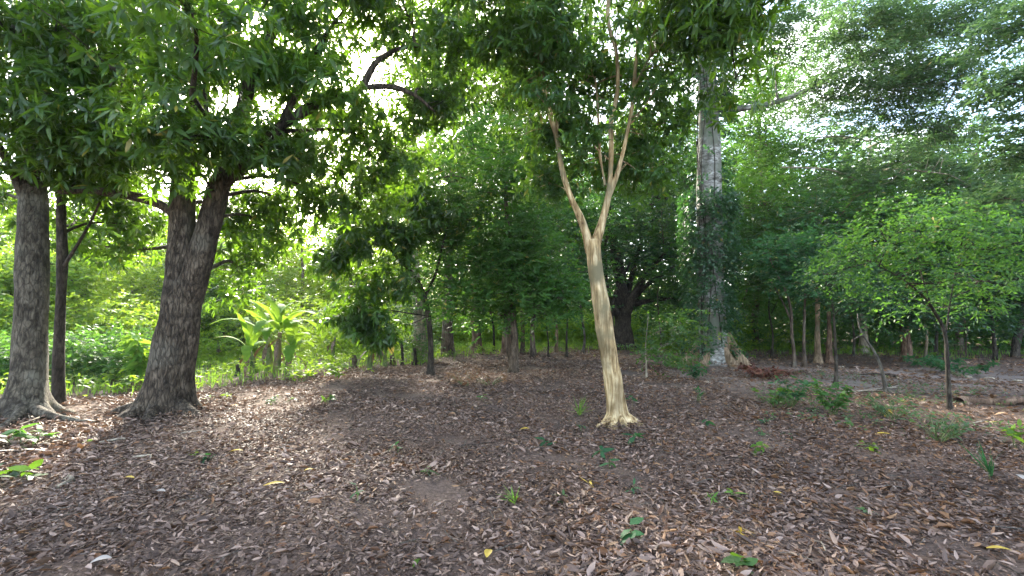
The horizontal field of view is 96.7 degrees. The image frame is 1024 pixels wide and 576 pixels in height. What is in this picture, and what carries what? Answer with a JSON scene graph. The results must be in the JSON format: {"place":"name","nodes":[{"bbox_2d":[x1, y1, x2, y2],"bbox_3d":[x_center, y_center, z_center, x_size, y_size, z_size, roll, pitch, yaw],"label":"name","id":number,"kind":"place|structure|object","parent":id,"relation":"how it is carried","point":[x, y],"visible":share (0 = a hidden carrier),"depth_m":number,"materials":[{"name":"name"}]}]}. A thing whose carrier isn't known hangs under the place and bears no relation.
{"place":"outdoors","nodes":[
{"label":"outdoors","id":0,"kind":"place"},
{"bbox_2d":[0,324,1023,575],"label":"ground","id":1,"kind":"structure","parent":0,"point":[430,488],"depth_m":4.35,"materials":[{"name":"brown plant"}]},
{"bbox_2d":[0,459,47,480],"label":"leafy plant","id":2,"kind":"object","parent":1,"relation":"on","point":[33,465],"visible":0.86,"depth_m":4.43,"materials":[{"name":"green plant"}]},
{"bbox_2d":[0,423,59,444],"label":"leafy plant","id":3,"kind":"object","parent":1,"relation":"on","point":[22,433],"visible":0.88,"depth_m":5.46,"materials":[{"name":"green plant"}]},
{"bbox_2d":[0,239,90,335],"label":"broadleaf tree","id":4,"kind":"object","parent":1,"relation":"on","point":[6,280],"visible":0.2,"depth_m":14.53,"materials":[{"name":"green plant"}]},
{"bbox_2d":[0,216,122,307],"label":"broadleaf tree","id":5,"kind":"object","parent":1,"relation":"on","point":[50,232],"visible":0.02,"depth_m":24.22,"materials":[{"name":"green plant"}]},
{"bbox_2d":[52,474,74,489],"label":"dead leaf","id":6,"kind":"object","parent":1,"relation":"on","point":[70,477],"visible":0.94,"depth_m":4.32,"materials":[{"name":"grey plant"}]},
{"bbox_2d":[0,318,153,390],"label":"undergrowth","id":7,"kind":"object","parent":1,"relation":"on","point":[105,359],"visible":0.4,"depth_m":10.83,"materials":[{"name":"green plant"}]},
{"bbox_2d":[0,225,153,346],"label":"broadleaf tree","id":8,"kind":"object","parent":1,"relation":"on","point":[78,272],"visible":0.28,"depth_m":16.40,"materials":[{"name":"green plant"}]},
{"bbox_2d":[0,116,167,405],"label":"slender tree","id":9,"kind":"object","parent":1,"relation":"on","point":[58,382],"visible":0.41,"depth_m":8.03,"materials":[{"name":"green plant"}]},
{"bbox_2d":[0,0,174,431],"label":"broadleaf tree","id":10,"kind":"object","parent":1,"relation":"on","point":[27,389],"visible":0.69,"depth_m":6.96,"materials":[{"name":"green plant"}]},
{"bbox_2d":[50,201,167,334],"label":"broadleaf tree","id":11,"kind":"object","parent":1,"relation":"on","point":[149,279],"visible":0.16,"depth_m":20.48,"materials":[{"name":"green plant"}]},
{"bbox_2d":[78,375,142,393],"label":"herb","id":12,"kind":"object","parent":1,"relation":"on","point":[122,385],"visible":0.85,"depth_m":9.44,"materials":[{"name":"green plant"}]},
{"bbox_2d":[113,334,150,384],"bbox_3d":[-8.664,1.690,10.675,1.216,1.214,0.969,3,-5,-34],"label":"tall herb","id":13,"kind":"object","parent":1,"relation":"on","point":[139,356],"visible":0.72,"depth_m":10.45,"materials":[{"name":"green plant"}]},
{"bbox_2d":[134,215,212,326],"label":"broadleaf tree","id":14,"kind":"object","parent":1,"relation":"on","point":[159,290],"visible":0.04,"depth_m":25.41,"materials":[{"name":"green plant"}]},
{"bbox_2d":[0,288,415,364],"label":"undergrowth","id":15,"kind":"object","parent":1,"relation":"on","point":[97,318],"visible":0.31,"depth_m":16.07,"materials":[{"name":"green plant"}]},
{"bbox_2d":[156,234,286,354],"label":"broadleaf tree","id":16,"kind":"object","parent":1,"relation":"on","point":[210,318],"visible":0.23,"depth_m":17.84,"materials":[{"name":"green plant"}]},
{"bbox_2d":[0,0,496,424],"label":"mango tree","id":17,"kind":"object","parent":1,"relation":"on","point":[188,142],"visible":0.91,"depth_m":7.55,"materials":[{"name":"green plant"}]},
{"bbox_2d":[202,204,311,327],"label":"broadleaf tree","id":18,"kind":"object","parent":1,"relation":"on","point":[280,293],"visible":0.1,"depth_m":25.91,"materials":[{"name":"green plant"}]},
{"bbox_2d":[211,294,321,375],"bbox_3d":[-6.686,1.288,12.601,3.008,2.315,2.555,0,-4,0],"label":"banana plant","id":19,"kind":"object","parent":1,"relation":"on","point":[266,324],"visible":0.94,"depth_m":12.60,"materials":[{"name":"green plant"}]},
{"bbox_2d":[232,165,335,327],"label":"broadleaf tree","id":20,"kind":"object","parent":1,"relation":"on","point":[289,274],"visible":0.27,"depth_m":28.85,"materials":[{"name":"green plant"}]},
{"bbox_2d":[0,136,588,342],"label":"wood","id":21,"kind":"object","parent":1,"relation":"on","point":[319,290],"visible":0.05,"depth_m":32.15,"materials":[{"name":"green plant"}]},
{"bbox_2d":[280,363,323,381],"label":"herb","id":22,"kind":"object","parent":1,"relation":"on","point":[294,373],"visible":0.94,"depth_m":10.65,"materials":[{"name":"green plant"}]},
{"bbox_2d":[321,314,342,359],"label":"banana plant","id":23,"kind":"object","parent":1,"relation":"on","point":[333,342],"visible":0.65,"depth_m":16.26,"materials":[{"name":"green plant"}]},
{"bbox_2d":[324,356,352,379],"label":"herb","id":24,"kind":"object","parent":1,"relation":"on","point":[333,371],"visible":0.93,"depth_m":10.64,"materials":[{"name":"green plant"}]},
{"bbox_2d":[313,171,408,315],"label":"broadleaf tree","id":25,"kind":"object","parent":1,"relation":"on","point":[350,284],"visible":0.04,"depth_m":27.25,"materials":[{"name":"green plant"}]},
{"bbox_2d":[359,350,380,368],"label":"banana plant","id":26,"kind":"object","parent":1,"relation":"on","point":[370,359],"visible":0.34,"depth_m":13.73,"materials":[{"name":"green plant"}]},
{"bbox_2d":[376,350,393,367],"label":"banana plant","id":27,"kind":"object","parent":1,"relation":"on","point":[384,356],"visible":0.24,"depth_m":14.45,"materials":[{"name":"green plant"}]},
{"bbox_2d":[296,171,475,374],"bbox_3d":[-3.177,-0.446,12.514,4.940,5.838,2.795,1,-4,-18],"label":"young mango tree","id":28,"kind":"object","parent":1,"relation":"on","point":[360,319],"visible":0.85,"depth_m":12.04,"materials":[{"name":"green plant"}]},
{"bbox_2d":[340,191,442,319],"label":"broadleaf tree","id":29,"kind":"object","parent":1,"relation":"on","point":[391,264],"visible":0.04,"depth_m":29.10,"materials":[{"name":"green plant"}]},
{"bbox_2d":[409,337,427,361],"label":"bush","id":30,"kind":"object","parent":1,"relation":"on","point":[417,349],"visible":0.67,"depth_m":16.09,"materials":[{"name":"green plant"}]},
{"bbox_2d":[350,149,491,359],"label":"broadleaf tree","id":31,"kind":"object","parent":1,"relation":"on","point":[419,332],"visible":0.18,"depth_m":17.56,"materials":[{"name":"green plant"}]},
{"bbox_2d":[390,217,483,340],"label":"broadleaf tree","id":32,"kind":"object","parent":1,"relation":"on","point":[440,306],"visible":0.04,"depth_m":29.43,"materials":[{"name":"green plant"}]},
{"bbox_2d":[384,66,536,353],"bbox_3d":[-1.866,-3.357,20.371,7.674,12.876,6.316,0,-4,0],"label":"broadleaf tree","id":33,"kind":"object","parent":1,"relation":"on","point":[478,341],"visible":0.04,"depth_m":20.03,"materials":[{"name":"green plant"}]},
{"bbox_2d":[445,366,481,385],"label":"dead weed clump","id":34,"kind":"object","parent":1,"relation":"on","point":[456,380],"visible":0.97,"depth_m":10.46,"materials":[{"name":"brown plant"}]},
{"bbox_2d":[344,100,623,373],"bbox_3d":[-1.270,-1.393,13.356,8.718,7.960,4.563,-1,-4,19],"label":"broadleaf tree","id":35,"kind":"object","parent":1,"relation":"on","point":[512,259],"visible":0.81,"depth_m":12.63,"materials":[{"name":"green plant"}]},
{"bbox_2d":[471,371,509,384],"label":"dead weed clump","id":36,"kind":"object","parent":1,"relation":"on","point":[500,375],"visible":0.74,"depth_m":10.64,"materials":[{"name":"brown plant"}]},
{"bbox_2d":[465,201,526,350],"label":"sapling","id":37,"kind":"object","parent":1,"relation":"on","point":[493,327],"visible":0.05,"depth_m":21.68,"materials":[{"name":"green plant"}]},
{"bbox_2d":[499,486,519,503],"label":"grass tuft","id":38,"kind":"object","parent":1,"relation":"on","point":[513,498],"visible":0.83,"depth_m":3.70,"materials":[{"name":"green plant"}]},
{"bbox_2d":[0,338,1023,395],"bbox_3d":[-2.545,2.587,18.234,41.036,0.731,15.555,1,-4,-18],"label":"ground cover","id":39,"kind":"object","parent":1,"relation":"on","point":[257,360],"visible":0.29,"depth_m":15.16,"materials":[{"name":"green plant"}]},
{"bbox_2d":[399,304,655,345],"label":"undergrowth","id":40,"kind":"object","parent":1,"relation":"on","point":[540,334],"visible":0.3,"depth_m":26.64,"materials":[{"name":"green plant"}]},
{"bbox_2d":[449,99,607,355],"bbox_3d":[0.805,-2.514,19.227,6.921,11.028,5.315,0,-4,0],"label":"broadleaf tree","id":41,"kind":"object","parent":1,"relation":"on","point":[503,350],"visible":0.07,"depth_m":18.81,"materials":[{"name":"green plant"}]},
{"bbox_2d":[373,0,696,356],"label":"mango tree","id":42,"kind":"object","parent":1,"relation":"on","point":[447,340],"visible":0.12,"depth_m":16.11,"materials":[{"name":"green plant"}]},
{"bbox_2d":[498,202,590,352],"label":"sapling","id":43,"kind":"object","parent":1,"relation":"on","point":[522,346],"visible":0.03,"depth_m":20.83,"materials":[{"name":"green plant"}]},
{"bbox_2d":[489,195,608,357],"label":"broadleaf tree","id":44,"kind":"object","parent":1,"relation":"on","point":[533,352],"visible":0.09,"depth_m":18.28,"materials":[{"name":"green plant"}]},
{"bbox_2d":[538,212,597,352],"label":"sapling","id":45,"kind":"object","parent":1,"relation":"on","point":[555,350],"visible":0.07,"depth_m":21.24,"materials":[{"name":"green plant"}]},
{"bbox_2d":[518,188,622,356],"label":"sapling","id":46,"kind":"object","parent":1,"relation":"on","point":[595,214],"visible":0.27,"depth_m":19.08,"materials":[{"name":"green plant"}]},
{"bbox_2d":[571,397,591,415],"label":"grass tuft","id":47,"kind":"object","parent":1,"relation":"on","point":[579,410],"visible":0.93,"depth_m":7.36,"materials":[{"name":"green plant"}]},
{"bbox_2d":[432,0,740,430],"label":"cream barked tree","id":48,"kind":"object","parent":1,"relation":"on","point":[565,125],"visible":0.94,"depth_m":7.02,"materials":[{"name":"green plant"}]},
{"bbox_2d":[555,192,634,353],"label":"sapling","id":49,"kind":"object","parent":1,"relation":"on","point":[608,281],"visible":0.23,"depth_m":20.43,"materials":[{"name":"green plant"}]},
{"bbox_2d":[388,0,804,133],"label":"mango tree","id":50,"kind":"object","parent":1,"relation":"on","point":[729,33],"visible":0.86,"depth_m":6.40,"materials":[{"name":"green plant"}]},
{"bbox_2d":[592,446,613,460],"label":"seedling","id":51,"kind":"object","parent":1,"relation":"on","point":[602,450],"visible":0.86,"depth_m":4.93,"materials":[{"name":"green plant"}]},
{"bbox_2d":[620,517,644,544],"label":"seedling","id":52,"kind":"object","parent":1,"relation":"on","point":[635,520],"visible":0.88,"depth_m":3.13,"materials":[{"name":"green plant"}]},
{"bbox_2d":[622,432,644,445],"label":"seedling","id":53,"kind":"object","parent":1,"relation":"on","point":[634,435],"visible":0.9,"depth_m":5.50,"materials":[{"name":"green plant"}]},
{"bbox_2d":[559,98,737,350],"bbox_3d":[5.677,-2.787,22.616,10.817,12.497,7.497,-1,-4,10],"label":"broadleaf tree","id":54,"kind":"object","parent":1,"relation":"on","point":[627,301],"visible":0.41,"depth_m":21.89,"materials":[{"name":"green plant"}]},
{"bbox_2d":[297,273,1009,340],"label":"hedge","id":55,"kind":"object","parent":1,"relation":"on","point":[662,312],"visible":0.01,"depth_m":44.11,"materials":[{"name":"green plant"}]},
{"bbox_2d":[623,195,696,352],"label":"sapling","id":56,"kind":"object","parent":1,"relation":"on","point":[662,262],"visible":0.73,"depth_m":20.89,"materials":[{"name":"green plant"}]},
{"bbox_2d":[655,352,701,368],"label":"bush","id":57,"kind":"object","parent":1,"relation":"on","point":[686,362],"visible":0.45,"depth_m":14.16,"materials":[{"name":"green plant"}]},
{"bbox_2d":[616,305,742,377],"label":"sapling","id":58,"kind":"object","parent":1,"relation":"on","point":[656,350],"visible":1,"depth_m":11.40,"materials":[{"name":"green plant"}]},
{"bbox_2d":[678,361,710,378],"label":"bush","id":59,"kind":"object","parent":1,"relation":"on","point":[694,373],"visible":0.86,"depth_m":11.64,"materials":[{"name":"green plant"}]},
{"bbox_2d":[702,488,745,504],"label":"seedling","id":60,"kind":"object","parent":1,"relation":"on","point":[714,496],"visible":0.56,"depth_m":3.96,"materials":[{"name":"green plant"}]},
{"bbox_2d":[721,552,757,573],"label":"seedling","id":61,"kind":"object","parent":1,"relation":"on","point":[733,557],"visible":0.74,"depth_m":2.75,"materials":[{"name":"green plant"}]},
{"bbox_2d":[652,34,844,347],"bbox_3d":[11.083,-3.987,20.888,10.393,14.154,7.536,0,-4,0],"label":"broadleaf tree","id":62,"kind":"object","parent":1,"relation":"on","point":[745,139],"visible":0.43,"depth_m":19.89,"materials":[{"name":"green plant"}]},
{"bbox_2d":[751,441,768,455],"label":"seedling","id":63,"kind":"object","parent":1,"relation":"on","point":[758,448],"visible":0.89,"depth_m":5.04,"materials":[{"name":"green plant"}]},
{"bbox_2d":[734,362,796,379],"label":"dead branch","id":64,"kind":"object","parent":1,"relation":"on","point":[755,371],"visible":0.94,"depth_m":11.32,"materials":[{"name":"brown wood"}]},
{"bbox_2d":[750,385,795,408],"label":"bush","id":65,"kind":"object","parent":1,"relation":"on","point":[775,399],"visible":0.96,"depth_m":7.51,"materials":[{"name":"green plant"}]},
{"bbox_2d":[523,96,1023,351],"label":"wood","id":66,"kind":"object","parent":1,"relation":"on","point":[814,164],"visible":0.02,"depth_m":28.25,"materials":[{"name":"green plant"}]},
{"bbox_2d":[739,193,827,356],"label":"sapling","id":67,"kind":"object","parent":1,"relation":"on","point":[765,295],"visible":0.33,"depth_m":18.97,"materials":[{"name":"green plant"}]},
{"bbox_2d":[724,208,854,367],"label":"broadleaf tree","id":68,"kind":"object","parent":1,"relation":"on","point":[780,280],"visible":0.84,"depth_m":14.24,"materials":[{"name":"green plant"}]},
{"bbox_2d":[767,375,812,407],"bbox_3d":[4.729,1.766,7.654,0.681,0.549,0.646,3,-5,-35],"label":"bush","id":69,"kind":"object","parent":1,"relation":"on","point":[797,393],"visible":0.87,"depth_m":7.58,"materials":[{"name":"green plant"}]},
{"bbox_2d":[631,286,1023,354],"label":"undergrowth","id":70,"kind":"object","parent":1,"relation":"on","point":[810,315],"visible":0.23,"depth_m":22.26,"materials":[{"name":"green plant"}]},
{"bbox_2d":[807,378,854,414],"bbox_3d":[4.853,1.672,6.894,0.605,0.604,0.530,-1,-4,13],"label":"bush","id":71,"kind":"object","parent":1,"relation":"on","point":[837,403],"visible":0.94,"depth_m":6.89,"materials":[{"name":"green plant"}]},
{"bbox_2d":[640,0,1023,367],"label":"kapok tree","id":72,"kind":"object","parent":1,"relation":"on","point":[900,34],"visible":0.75,"depth_m":14.49,"materials":[{"name":"green plant"}]},
{"bbox_2d":[671,4,748,359],"bbox_3d":[6.586,-3.937,15.319,2.298,12.995,1.987,0,-4,0],"label":"climbing vine","id":73,"kind":"object","parent":72,"relation":"attached to","point":[730,205],"visible":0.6,"depth_m":14.81,"materials":[{"name":"green plant"}]},
{"bbox_2d":[758,222,908,367],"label":"broadleaf tree","id":74,"kind":"object","parent":1,"relation":"on","point":[804,364],"visible":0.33,"depth_m":14.35,"materials":[{"name":"green plant"}]},
{"bbox_2d":[750,169,922,363],"bbox_3d":[11.668,-0.618,16.275,5.607,6.816,4.512,0,-4,0],"label":"broadleaf tree","id":75,"kind":"object","parent":1,"relation":"on","point":[817,358],"visible":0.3,"depth_m":16.12,"materials":[{"name":"green plant"}]},
{"bbox_2d":[779,247,915,385],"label":"sapling","id":76,"kind":"object","parent":1,"relation":"on","point":[831,280],"visible":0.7,"depth_m":10.68,"materials":[{"name":"green plant"}]},
{"bbox_2d":[803,191,927,356],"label":"sapling","id":77,"kind":"object","parent":1,"relation":"on","point":[854,346],"visible":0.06,"depth_m":17.77,"materials":[{"name":"green plant"}]},
{"bbox_2d":[854,440,881,453],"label":"seedling","id":78,"kind":"object","parent":1,"relation":"on","point":[871,448],"visible":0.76,"depth_m":5.18,"materials":[{"name":"green plant"}]},
{"bbox_2d":[831,385,906,392],"bbox_3d":[7.760,2.184,9.714,2.143,0.078,0.342,1,-4,-18],"label":"fallen stick","id":79,"kind":"object","parent":1,"relation":"on","point":[875,389],"visible":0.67,"depth_m":9.82,"materials":[{"name":"brown wood"}]},
{"bbox_2d":[854,314,888,393],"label":"sapling","id":80,"kind":"object","parent":1,"relation":"on","point":[884,383],"visible":0.96,"depth_m":9.57,"materials":[{"name":"brown wood"}]},
{"bbox_2d":[771,173,983,362],"bbox_3d":[12.947,-0.670,16.841,5.728,7.006,4.742,-1,-4,10],"label":"broadleaf tree","id":81,"kind":"object","parent":1,"relation":"on","point":[829,358],"visible":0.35,"depth_m":16.23,"materials":[{"name":"green plant"}]},
{"bbox_2d":[754,369,1023,445],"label":"sparse weeds","id":82,"kind":"object","parent":1,"relation":"on","point":[868,415],"visible":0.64,"depth_m":7.56,"materials":[{"name":"green plant"}]},
{"bbox_2d":[863,391,918,420],"bbox_3d":[5.599,1.759,6.717,0.695,0.401,0.653,-2,-5,30],"label":"seedling","id":83,"kind":"object","parent":1,"relation":"on","point":[881,407],"visible":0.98,"depth_m":6.73,"materials":[{"name":"green plant"}]},
{"bbox_2d":[768,170,1023,409],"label":"forked sapling","id":84,"kind":"object","parent":1,"relation":"on","point":[869,256],"visible":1,"depth_m":7.46,"materials":[{"name":"green plant"}]},
{"bbox_2d":[768,105,1023,354],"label":"broadleaf tree","id":85,"kind":"object","parent":1,"relation":"on","point":[869,171],"visible":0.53,"depth_m":18.32,"materials":[{"name":"leaf"},{"name":"dark bark"}]},
{"bbox_2d":[803,172,1023,361],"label":"broadleaf tree","id":86,"kind":"object","parent":1,"relation":"on","point":[906,342],"visible":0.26,"depth_m":15.48,"materials":[{"name":"green plant"}]},
{"bbox_2d":[900,354,944,367],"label":"fern clump","id":87,"kind":"object","parent":1,"relation":"on","point":[914,361],"visible":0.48,"depth_m":14.34,"materials":[{"name":"green plant"}]},
{"bbox_2d":[897,412,975,441],"bbox_3d":[5.279,1.727,5.588,0.682,0.421,0.638,1,-4,-13],"label":"seedling","id":88,"kind":"object","parent":1,"relation":"on","point":[953,426],"visible":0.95,"depth_m":5.57,"materials":[{"name":"green plant"}]},
{"bbox_2d":[896,195,979,356],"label":"broadleaf tree","id":89,"kind":"object","parent":1,"relation":"on","point":[926,345],"visible":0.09,"depth_m":17.42,"materials":[{"name":"green plant"}]},
{"bbox_2d":[881,112,1023,352],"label":"broadleaf tree","id":90,"kind":"object","parent":1,"relation":"on","point":[958,331],"visible":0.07,"depth_m":20.43,"materials":[{"name":"green plant"}]},
{"bbox_2d":[903,191,1008,355],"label":"sapling","id":91,"kind":"object","parent":1,"relation":"on","point":[936,344],"visible":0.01,"depth_m":18.97,"materials":[{"name":"green plant"}]},
{"bbox_2d":[918,355,1000,376],"bbox_3d":[12.312,2.175,12.623,1.651,0.703,1.592,1,-4,-20],"label":"fern clump","id":92,"kind":"object","parent":1,"relation":"on","point":[940,364],"visible":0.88,"depth_m":12.61,"materials":[{"name":"green plant"}]},
{"bbox_2d":[919,198,1020,355],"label":"sapling","id":93,"kind":"object","parent":1,"relation":"on","point":[973,297],"visible":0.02,"depth_m":19.01,"materials":[{"name":"green plant"}]},
{"bbox_2d":[925,0,1023,226],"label":"broadleaf tree","id":94,"kind":"object","parent":1,"relation":"on","point":[1003,35],"visible":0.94,"depth_m":11.24,"materials":[{"name":"green plant"}]},
{"bbox_2d":[936,213,1023,359],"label":"broadleaf tree","id":95,"kind":"object","parent":1,"relation":"on","point":[994,347],"visible":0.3,"depth_m":16.98,"materials":[{"name":"green plant"}]},
{"bbox_2d":[963,442,1003,478],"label":"grass tuft","id":96,"kind":"object","parent":1,"relation":"on","point":[987,466],"visible":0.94,"depth_m":4.25,"materials":[{"name":"green plant"}]},
{"bbox_2d":[946,183,1023,357],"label":"broadleaf tree","id":97,"kind":"object","parent":1,"relation":"on","point":[1015,347],"visible":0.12,"depth_m":17.74,"materials":[{"name":"green plant"}]},
{"bbox_2d":[953,396,1023,405],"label":"fallen log","id":98,"kind":"object","parent":1,"relation":"on","point":[995,401],"visible":0.82,"depth_m":8.08,"materials":[{"name":"brown wood"}]},
{"bbox_2d":[998,419,1023,447],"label":"seedling","id":99,"kind":"object","parent":1,"relation":"on","point":[1011,432],"visible":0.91,"depth_m":5.38,"materials":[{"name":"green plant"}]},
{"bbox_2d":[0,0,1023,321],"label":"sky","id":100,"kind":"structure","parent":0,"point":[367,61],"materials":[{"name":"white"}]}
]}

